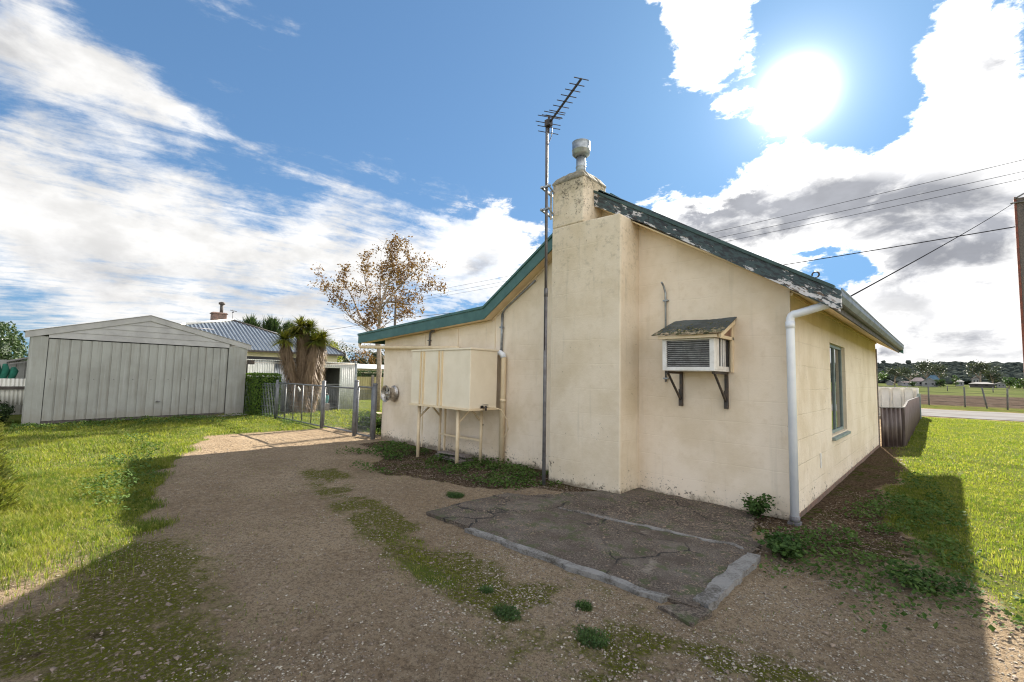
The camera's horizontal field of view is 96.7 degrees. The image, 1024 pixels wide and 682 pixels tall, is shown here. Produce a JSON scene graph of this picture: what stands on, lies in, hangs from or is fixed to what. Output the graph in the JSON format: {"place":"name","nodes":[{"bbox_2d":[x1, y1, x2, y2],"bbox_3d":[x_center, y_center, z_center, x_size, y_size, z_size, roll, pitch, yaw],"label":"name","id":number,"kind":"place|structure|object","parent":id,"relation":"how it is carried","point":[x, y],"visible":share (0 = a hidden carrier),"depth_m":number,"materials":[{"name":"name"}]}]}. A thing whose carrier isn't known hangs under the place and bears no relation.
{"place":"outdoors","nodes":[
{"label":"outdoors","id":0,"kind":"place"},
{"bbox_2d":[180,302,345,361],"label":"neighbour house","id":1,"kind":"structure","parent":0,"point":[259,340],"depth_m":25.78,"materials":[{"name":"grey metal"}]},
{"bbox_2d":[244,356,358,411],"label":"garden shed","id":2,"kind":"structure","parent":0,"point":[342,374],"depth_m":19.97,"materials":[{"name":"white metal"}]},
{"bbox_2d":[326,384,338,398],"bbox_3d":[-7.771,2.366,19.507,0.050,1.055,0.700,-3,-6,44],"label":"screen","id":3,"kind":"object","parent":2,"relation":"attached to","point":[331,391],"visible":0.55,"depth_m":19.54,"materials":[{"name":"grey metal"}]},
{"bbox_2d":[0,383,1023,681],"bbox_3d":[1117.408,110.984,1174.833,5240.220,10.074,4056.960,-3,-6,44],"label":"ground","id":4,"kind":"structure","parent":0,"point":[858,479],"depth_m":3.31,"materials":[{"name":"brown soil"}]},
{"bbox_2d":[0,400,15,422],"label":"shrub","id":5,"kind":"object","parent":4,"relation":"on","point":[6,412],"visible":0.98,"depth_m":12.53,"materials":[{"name":"green plant"}]},
{"bbox_2d":[0,378,24,404],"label":"corrugated fence","id":6,"kind":"object","parent":4,"relation":"on","point":[11,391],"visible":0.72,"depth_m":13.26,"materials":[{"name":"grey metal"}]},
{"bbox_2d":[0,364,18,378],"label":"green cloth","id":7,"kind":"object","parent":6,"relation":"on","point":[6,371],"visible":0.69,"depth_m":14.23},
{"bbox_2d":[0,414,25,494],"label":"golden conifer","id":8,"kind":"object","parent":4,"relation":"on","point":[2,446],"visible":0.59,"depth_m":5.63,"materials":[{"name":"green plant"}]},
{"bbox_2d":[0,357,27,414],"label":"hut","id":9,"kind":"object","parent":4,"relation":"on","point":[20,364],"visible":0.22,"depth_m":15.15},
{"bbox_2d":[0,321,28,359],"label":"tree","id":10,"kind":"object","parent":4,"relation":"on","point":[14,341],"visible":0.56,"depth_m":19.50,"materials":[{"name":"green plant"}]},
{"bbox_2d":[0,454,28,511],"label":"golden conifer","id":11,"kind":"object","parent":4,"relation":"on","point":[4,477],"visible":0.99,"depth_m":5.00,"materials":[{"name":"green plant"}]},
{"bbox_2d":[21,315,250,424],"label":"garage","id":12,"kind":"structure","parent":4,"relation":"on","point":[143,366],"depth_m":14.14,"materials":[{"name":"white metal"}]},
{"bbox_2d":[41,339,227,420],"bbox_3d":[-11.591,1.243,14.469,0.107,2.280,4.590,-2,-5,36],"label":"tilt door","id":13,"kind":"structure","parent":12,"relation":"in","point":[84,379],"depth_m":14.12,"materials":[{"name":"white metal"}]},
{"bbox_2d":[247,360,268,363],"bbox_3d":[-8.368,0.936,18.533,0.192,0.172,4.413,-2,-6,39],"label":"clothes line","id":14,"kind":"object","parent":12,"relation":"attached to","point":[251,362],"visible":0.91,"depth_m":16.89,"materials":[{"name":"black paint"}]},
{"bbox_2d":[199,414,247,416],"bbox_3d":[-10.070,2.653,16.135,0.440,0.060,1.900,-2,-5,36],"label":"concrete apron","id":15,"kind":"object","parent":4,"relation":"on","point":[226,416],"visible":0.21,"depth_m":15.97,"materials":[{"name":"grey concrete"}]},
{"bbox_2d":[242,313,263,327],"bbox_3d":[-19.874,0.759,34.293,2.703,6.003,2.711,-3,-6,44],"label":"conifer","id":16,"kind":"object","parent":4,"relation":"on","point":[252,320],"visible":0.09,"depth_m":34.26,"materials":[{"name":"green plant"}]},
{"bbox_2d":[244,382,274,416],"bbox_3d":[-9.022,2.070,16.314,1.853,1.155,0.012,-1,-5,30],"label":"wire fence","id":17,"kind":"object","parent":4,"relation":"on","point":[266,398],"visible":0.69,"depth_m":16.10,"materials":[{"name":"grey metal"}]},
{"bbox_2d":[243,372,282,415],"bbox_3d":[-9.236,1.949,16.830,1.395,1.595,0.993,-3,-6,44],"label":"hedge","id":18,"kind":"object","parent":4,"relation":"on","point":[255,394],"visible":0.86,"depth_m":16.41,"materials":[{"name":"green plant"}]},
{"bbox_2d":[260,315,283,332],"bbox_3d":[-18.772,0.825,35.402,3.039,6.090,3.026,-3,-6,44],"label":"conifer","id":19,"kind":"object","parent":4,"relation":"on","point":[271,324],"visible":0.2,"depth_m":35.24,"materials":[{"name":"green plant"}]},
{"bbox_2d":[274,380,278,417],"bbox_3d":[-8.190,2.061,15.817,0.091,1.425,0.091,-3,-6,44],"label":"gate post","id":20,"kind":"object","parent":4,"relation":"on","point":[276,392],"visible":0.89,"depth_m":15.79,"materials":[{"name":"grey metal"}]},
{"bbox_2d":[280,319,294,333],"bbox_3d":[-17.844,1.048,36.343,2.076,5.830,2.242,-3,-6,44],"label":"conifer","id":21,"kind":"object","parent":4,"relation":"on","point":[286,323],"visible":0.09,"depth_m":36.16,"materials":[{"name":"green plant"}]},
{"bbox_2d":[271,316,336,413],"bbox_3d":[-8.195,1.017,17.911,1.687,4.214,2.786,-3,-6,44],"label":"cabbage tree","id":22,"kind":"object","parent":4,"relation":"on","point":[310,352],"visible":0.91,"depth_m":17.78,"materials":[{"name":"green plant"}]},
{"bbox_2d":[320,381,325,428],"bbox_3d":[-5.548,1.902,13.347,0.108,1.485,0.108,-3,-6,44],"label":"gate post","id":23,"kind":"object","parent":4,"relation":"on","point":[322,404],"visible":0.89,"depth_m":13.31,"materials":[{"name":"grey metal"}]},
{"bbox_2d":[276,382,321,426],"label":"driveway gate","id":24,"kind":"structure","parent":23,"relation":"attached to","point":[288,400],"depth_m":14.56,"materials":[{"name":"grey metal"}]},
{"bbox_2d":[323,385,353,432],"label":"driveway gate","id":25,"kind":"structure","parent":23,"relation":"attached to","point":[330,408],"depth_m":12.70,"materials":[{"name":"grey metal"}]},
{"bbox_2d":[330,341,343,361],"bbox_3d":[-12.509,1.878,31.052,2.254,3.809,1.972,-3,-6,44],"label":"tree","id":26,"kind":"object","parent":4,"relation":"on","point":[339,357],"visible":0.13,"depth_m":31.00,"materials":[{"name":"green plant"}]},
{"bbox_2d":[329,339,358,362],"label":"tree","id":27,"kind":"object","parent":4,"relation":"on","point":[346,359],"visible":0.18,"depth_m":46.97,"materials":[{"name":"grey plant"}]},
{"bbox_2d":[352,380,358,435],"bbox_3d":[-4.121,1.801,11.992,0.119,1.545,0.119,-3,-6,44],"label":"gate post","id":28,"kind":"object","parent":4,"relation":"on","point":[355,406],"visible":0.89,"depth_m":11.95,"materials":[{"name":"grey metal"}]},
{"bbox_2d":[349,348,376,364],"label":"tree","id":29,"kind":"object","parent":4,"relation":"on","point":[362,360],"visible":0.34,"depth_m":46.91,"materials":[{"name":"brown plant"}]},
{"bbox_2d":[351,413,381,428],"bbox_3d":[-4.217,2.358,13.377,1.021,0.640,1.074,2,-4,-4],"label":"shrub","id":30,"kind":"object","parent":4,"relation":"on","point":[366,420],"visible":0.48,"depth_m":13.10,"materials":[{"name":"green plant"}]},
{"bbox_2d":[355,344,384,364],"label":"tree","id":31,"kind":"object","parent":4,"relation":"on","point":[374,354],"visible":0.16,"depth_m":48.89,"materials":[{"name":"brown plant"}]},
{"bbox_2d":[357,375,383,399],"bbox_3d":[-7.535,2.996,29.390,0.429,1.550,6.604,-3,-6,44],"label":"yellow sheet fence","id":32,"kind":"object","parent":4,"relation":"on","point":[367,381],"visible":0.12,"depth_m":28.00,"materials":[{"name":"yellow metal"}]},
{"bbox_2d":[357,364,383,373],"bbox_3d":[-10.263,2.833,33.122,3.300,2.320,4.600,-3,-6,44],"label":"lean to","id":33,"kind":"object","parent":4,"relation":"on","point":[366,367],"visible":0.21,"depth_m":32.10,"materials":[{"name":"white metal"}]},
{"bbox_2d":[357,370,383,376],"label":"clipped hedge","id":34,"kind":"object","parent":4,"relation":"on","point":[363,374],"visible":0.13,"depth_m":29.03,"materials":[{"name":"green plant"}]},
{"bbox_2d":[370,383,377,439],"bbox_3d":[-3.457,1.801,11.398,0.130,1.485,0.130,-3,-6,44],"label":"gate post","id":35,"kind":"object","parent":4,"relation":"on","point":[374,409],"visible":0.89,"depth_m":11.36,"materials":[{"name":"grey metal"}]},
{"bbox_2d":[356,386,372,436],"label":"side gate","id":36,"kind":"structure","parent":35,"relation":"attached to","point":[364,410],"depth_m":11.71,"materials":[{"name":"grey metal"}]},
{"bbox_2d":[307,231,447,411],"bbox_3d":[-5.905,-0.863,19.680,6.065,7.845,3.020,1,-4,-3],"label":"brown leaved tree","id":37,"kind":"object","parent":4,"relation":"on","point":[379,306],"visible":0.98,"depth_m":19.75,"materials":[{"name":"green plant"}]},
{"bbox_2d":[389,297,409,324],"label":"utility pole","id":38,"kind":"object","parent":4,"relation":"on","point":[395,313],"visible":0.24,"depth_m":51.76,"materials":[{"name":"grey wood"}]},
{"bbox_2d":[393,159,1023,297],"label":"power wire","id":39,"kind":"object","parent":38,"relation":"attached to","point":[821,207],"visible":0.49,"depth_m":22.40,"materials":[{"name":"black metal"}]},
{"bbox_2d":[406,171,1023,299],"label":"power wire","id":40,"kind":"object","parent":38,"relation":"attached to","point":[821,215],"visible":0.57,"depth_m":23.66,"materials":[{"name":"black metal"}]},
{"bbox_2d":[416,178,1023,300],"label":"power wire","id":41,"kind":"object","parent":38,"relation":"attached to","point":[826,220],"visible":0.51,"depth_m":24.33,"materials":[{"name":"black metal"}]},
{"bbox_2d":[446,491,464,498],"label":"grass tuft","id":42,"kind":"object","parent":4,"relation":"on","point":[453,494],"visible":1,"depth_m":5.97,"materials":[{"name":"green plant"}]},
{"bbox_2d":[409,348,508,465],"bbox_3d":[-1.037,1.268,8.772,2.101,2.197,0.846,-3,-6,44],"label":"water tank","id":43,"kind":"object","parent":4,"relation":"on","point":[459,379],"visible":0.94,"depth_m":8.40,"materials":[{"name":"beige metal"}]},
{"bbox_2d":[0,461,943,677],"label":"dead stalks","id":44,"kind":"object","parent":4,"relation":"on","point":[750,606],"visible":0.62,"depth_m":3.76,"materials":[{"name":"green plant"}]},
{"bbox_2d":[477,584,494,593],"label":"grass tuft","id":45,"kind":"object","parent":4,"relation":"on","point":[487,589],"visible":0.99,"depth_m":3.35,"materials":[{"name":"green plant"}]},
{"bbox_2d":[492,602,521,621],"bbox_3d":[-0.040,1.808,3.046,0.262,0.056,0.203,-3,-6,44],"label":"grass tuft","id":46,"kind":"object","parent":4,"relation":"on","point":[505,611],"visible":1,"depth_m":3.03,"materials":[{"name":"green plant"}]},
{"bbox_2d":[0,408,1023,678],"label":"grass","id":47,"kind":"structure","parent":4,"relation":"on","point":[50,486],"depth_m":6.29,"materials":[{"name":"green plant"}]},
{"bbox_2d":[0,432,1023,681],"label":"soil crumbs","id":48,"kind":"object","parent":4,"relation":"on","point":[476,584],"visible":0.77,"depth_m":3.19,"materials":[{"name":"brown soil"}]},
{"bbox_2d":[8,413,1023,643],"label":"ground cover","id":49,"kind":"object","parent":4,"relation":"on","point":[928,510],"visible":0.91,"depth_m":5.22,"materials":[{"name":"green plant"}]},
{"bbox_2d":[575,599,593,611],"bbox_3d":[0.504,1.827,3.154,0.157,0.058,0.153,-1,-5,27],"label":"grass tuft","id":50,"kind":"object","parent":4,"relation":"on","point":[585,605],"visible":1,"depth_m":3.15,"materials":[{"name":"green plant"}]},
{"bbox_2d":[571,623,609,650],"bbox_3d":[0.484,1.800,2.782,0.282,0.056,0.227,-3,-6,44],"label":"grass tuft","id":51,"kind":"object","parent":4,"relation":"on","point":[595,637],"visible":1,"depth_m":2.77,"materials":[{"name":"green plant"}]},
{"bbox_2d":[426,488,761,627],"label":"concrete slab","id":52,"kind":"structure","parent":4,"relation":"on","point":[567,553],"depth_m":4.42,"materials":[{"name":"grey concrete"}]},
{"bbox_2d":[441,486,767,605],"bbox_3d":[1.182,1.988,5.161,3.077,0.015,2.780,-3,-6,44],"label":"slab debris","id":53,"kind":"object","parent":52,"relation":"on","point":[627,509],"visible":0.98,"depth_m":5.04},
{"bbox_2d":[357,138,903,525],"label":"cottage","id":54,"kind":"structure","parent":4,"relation":"on","point":[794,429],"depth_m":6.57,"materials":[{"name":"beige paint"}]},
{"bbox_2d":[381,385,398,401],"bbox_3d":[-2.967,1.275,11.040,0.404,0.404,0.255,-3,-6,44],"label":"hose reel","id":55,"kind":"object","parent":54,"relation":"attached to","point":[389,393],"visible":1,"depth_m":11.00,"materials":[{"name":"metal"}]},
{"bbox_2d":[536,77,588,484],"bbox_3d":[0.629,-0.721,6.625,0.420,5.770,1.470,2,-5,-15],"label":"tv antenna","id":56,"kind":"object","parent":54,"relation":"attached to","point":[549,124],"visible":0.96,"depth_m":6.97,"materials":[{"name":"black paint"}]},
{"bbox_2d":[651,317,736,408],"bbox_3d":[2.341,0.266,5.802,0.886,1.175,0.664,-3,-6,44],"label":"air conditioner","id":57,"kind":"object","parent":54,"relation":"attached to","point":[699,350],"visible":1,"depth_m":5.72,"materials":[{"name":"white metal"}]},
{"bbox_2d":[830,344,850,440],"bbox_3d":[5.464,0.833,7.663,0.170,1.525,1.520,-3,-6,44],"label":"window","id":58,"kind":"structure","parent":54,"relation":"in","point":[835,352],"depth_m":7.85,"materials":[{"name":"grey glass"}]},
{"bbox_2d":[741,492,775,517],"bbox_3d":[2.871,1.913,5.295,0.400,0.282,0.409,0,-4,12],"label":"mallow plant","id":59,"kind":"object","parent":4,"relation":"on","point":[755,506],"visible":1,"depth_m":5.26,"materials":[{"name":"green plant"}]},
{"bbox_2d":[755,529,816,562],"bbox_3d":[2.527,1.884,4.197,0.478,0.200,0.639,-3,-6,44],"label":"trailing weed","id":60,"kind":"object","parent":4,"relation":"on","point":[775,543],"visible":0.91,"depth_m":4.15,"materials":[{"name":"green plant"}]},
{"bbox_2d":[878,371,887,380],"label":"tree","id":61,"kind":"object","parent":4,"relation":"on","point":[880,375],"visible":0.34,"depth_m":231.72,"materials":[{"name":"green plant"}]},
{"bbox_2d":[883,366,904,384],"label":"tree","id":62,"kind":"object","parent":4,"relation":"on","point":[892,371],"visible":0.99,"depth_m":255.53,"materials":[{"name":"green plant"}]},
{"bbox_2d":[878,387,918,415],"bbox_3d":[17.151,3.220,25.123,7.985,1.555,2.085,-3,-6,44],"label":"white panel fence","id":63,"kind":"object","parent":4,"relation":"on","point":[894,396],"visible":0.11,"depth_m":22.29,"materials":[{"name":"white metal"}]},
{"bbox_2d":[879,394,921,446],"bbox_3d":[14.391,2.641,16.514,0.472,1.280,13.876,-3,-6,44],"label":"brown corrugated fence","id":64,"kind":"object","parent":4,"relation":"on","point":[898,425],"visible":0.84,"depth_m":11.75,"materials":[{"name":"brown metal"}]},
{"bbox_2d":[902,382,910,385],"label":"house","id":65,"kind":"structure","parent":4,"relation":"on","point":[905,383],"depth_m":234.17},
{"bbox_2d":[897,365,920,381],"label":"tree","id":66,"kind":"object","parent":4,"relation":"on","point":[909,376],"visible":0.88,"depth_m":260.05,"materials":[{"name":"green plant"}]},
{"bbox_2d":[911,377,923,385],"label":"house","id":67,"kind":"structure","parent":4,"relation":"on","point":[918,380],"depth_m":237.47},
{"bbox_2d":[911,359,933,378],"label":"tree","id":68,"kind":"object","parent":4,"relation":"on","point":[920,367],"visible":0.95,"depth_m":260.59,"materials":[{"name":"green plant"}]},
{"bbox_2d":[927,386,929,404],"bbox_3d":[33.107,4.444,36.153,0.097,1.700,0.097,-3,-6,44],"label":"farm fence post","id":69,"kind":"object","parent":4,"relation":"on","point":[928,396],"visible":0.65,"depth_m":36.12,"materials":[{"name":"grey wood"}]},
{"bbox_2d":[871,556,987,598],"bbox_3d":[3.299,1.888,3.565,0.745,0.132,0.658,-3,-6,44],"label":"trailing weed","id":70,"kind":"object","parent":4,"relation":"on","point":[954,588],"visible":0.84,"depth_m":3.55,"materials":[{"name":"green plant"}]},
{"bbox_2d":[921,378,937,386],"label":"house","id":71,"kind":"structure","parent":4,"relation":"on","point":[929,382],"depth_m":229.52,"materials":[{"name":"grey"}]},
{"bbox_2d":[927,375,938,379],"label":"house","id":72,"kind":"structure","parent":4,"relation":"on","point":[934,377],"depth_m":249.05,"materials":[{"name":"blue metal"}]},
{"bbox_2d":[925,360,949,378],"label":"tree","id":73,"kind":"object","parent":4,"relation":"on","point":[940,369],"visible":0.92,"depth_m":254.44,"materials":[{"name":"green plant"}]},
{"bbox_2d":[934,379,946,386],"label":"tree","id":74,"kind":"object","parent":4,"relation":"on","point":[939,382],"visible":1,"depth_m":224.88,"materials":[{"name":"green plant"}]},
{"bbox_2d":[951,375,960,386],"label":"tree","id":75,"kind":"object","parent":4,"relation":"on","point":[955,379],"visible":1,"depth_m":225.66,"materials":[{"name":"green plant"}]},
{"bbox_2d":[956,380,963,385],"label":"house","id":76,"kind":"structure","parent":4,"relation":"on","point":[961,382],"depth_m":244.48,"materials":[{"name":"white"}]},
{"bbox_2d":[963,387,965,406],"bbox_3d":[33.941,4.308,34.120,0.097,1.700,0.097,-3,-6,44],"label":"farm fence post","id":77,"kind":"object","parent":4,"relation":"on","point":[964,397],"visible":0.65,"depth_m":34.09,"materials":[{"name":"grey wood"}]},
{"bbox_2d":[972,377,979,382],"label":"house","id":78,"kind":"structure","parent":4,"relation":"on","point":[975,379],"depth_m":244.94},
{"bbox_2d":[964,360,994,381],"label":"tree","id":79,"kind":"object","parent":4,"relation":"on","point":[979,366],"visible":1,"depth_m":243.49,"materials":[{"name":"green plant"}]},
{"bbox_2d":[969,382,994,387],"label":"house","id":80,"kind":"structure","parent":4,"relation":"on","point":[982,384],"depth_m":221.21,"materials":[{"name":"white metal"}]},
{"bbox_2d":[981,387,987,408],"bbox_3d":[34.198,4.221,32.912,0.334,1.713,0.097,-3,-6,44],"label":"farm fence post","id":81,"kind":"object","parent":4,"relation":"on","point":[984,397],"visible":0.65,"depth_m":32.91,"materials":[{"name":"grey wood"}]},
{"bbox_2d":[983,366,1005,382],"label":"tree","id":82,"kind":"object","parent":4,"relation":"on","point":[992,377],"visible":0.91,"depth_m":244.28,"materials":[{"name":"green plant"}]},
{"bbox_2d":[995,382,1005,387],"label":"house","id":83,"kind":"structure","parent":4,"relation":"on","point":[1000,385],"depth_m":220.69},
{"bbox_2d":[1006,388,1008,409],"bbox_3d":[34.265,4.113,31.471,0.149,1.703,0.097,-3,-6,44],"label":"farm fence post","id":84,"kind":"object","parent":4,"relation":"on","point":[1007,397],"visible":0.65,"depth_m":31.45,"materials":[{"name":"grey wood"}]},
{"bbox_2d":[880,386,1023,405],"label":"fence wires","id":85,"kind":"object","parent":84,"relation":"attached to","point":[960,397],"visible":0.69,"depth_m":34.37,"materials":[{"name":"grey metal"}]},
{"bbox_2d":[1001,377,1016,388],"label":"tree","id":86,"kind":"object","parent":4,"relation":"on","point":[1009,381],"visible":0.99,"depth_m":209.84,"materials":[{"name":"green plant"}]},
{"bbox_2d":[1010,193,1023,367],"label":"power pole","id":87,"kind":"object","parent":4,"relation":"on","point":[1018,203],"visible":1,"depth_m":18.92,"materials":[{"name":"brown wood"}]},
{"bbox_2d":[398,226,1014,318],"bbox_3d":[3.919,-3.597,35.445,47.501,0.720,0.041,-3,-6,44],"label":"service cable","id":88,"kind":"object","parent":87,"relation":"attached to","point":[870,250],"visible":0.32,"depth_m":21.64,"materials":[{"name":"black rubber"}]},
{"bbox_2d":[850,204,1011,296],"bbox_3d":[12.601,-3.155,12.392,21.248,6.688,0.019,5,-5,-38],"label":"service cable","id":89,"kind":"object","parent":87,"relation":"attached to","point":[918,258],"visible":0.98,"depth_m":7.87,"materials":[{"name":"black rubber"}]},
{"bbox_2d":[1011,378,1023,388],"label":"tree","id":90,"kind":"object","parent":4,"relation":"on","point":[1021,381],"visible":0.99,"depth_m":210.53,"materials":[{"name":"green plant"}]},
{"bbox_2d":[0,0,1023,363],"label":"sky","id":91,"kind":"structure","parent":0,"point":[171,160],"materials":[{"name":"blue"}]},
{"bbox_2d":[921,409,1023,420],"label":"gravel road","id":92,"kind":"structure","parent":0,"point":[977,415],"depth_m":24.33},
{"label":"weathered board","id":93,"kind":"object","parent":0,"visible":0},
{"bbox_2d":[441,454,465,461],"bbox_3d":[-1.156,2.218,8.685,0.162,0.034,0.800,5,-6,-38],"label":"weathered board","id":94,"kind":"object","parent":93,"relation":"on","point":[453,458],"visible":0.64,"depth_m":8.57,"materials":[{"name":"grey wood"}]},
{"bbox_3d":[-1.096,2.204,8.850,0.845,0.031,0.194,-3,-6,44],"label":"weathered board","id":95,"kind":"object","parent":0,"visible":0},
{"bbox_2d":[437,450,469,456],"bbox_3d":[-1.127,2.162,8.747,0.740,0.034,0.194,-2,-5,38],"label":"weathered board","id":96,"kind":"object","parent":95,"relation":"on","point":[453,453],"visible":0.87,"depth_m":8.70,"materials":[{"name":"grey wood"}]},
{"bbox_3d":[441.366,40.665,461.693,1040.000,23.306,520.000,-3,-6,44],"label":"hills","id":97,"kind":"structure","parent":0,"visible":0},
{"bbox_2d":[877,360,1023,385],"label":"forest","id":98,"kind":"object","parent":97,"relation":"on","point":[1015,370],"visible":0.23,"depth_m":346.92,"materials":[{"name":"green plant"}]}
]}

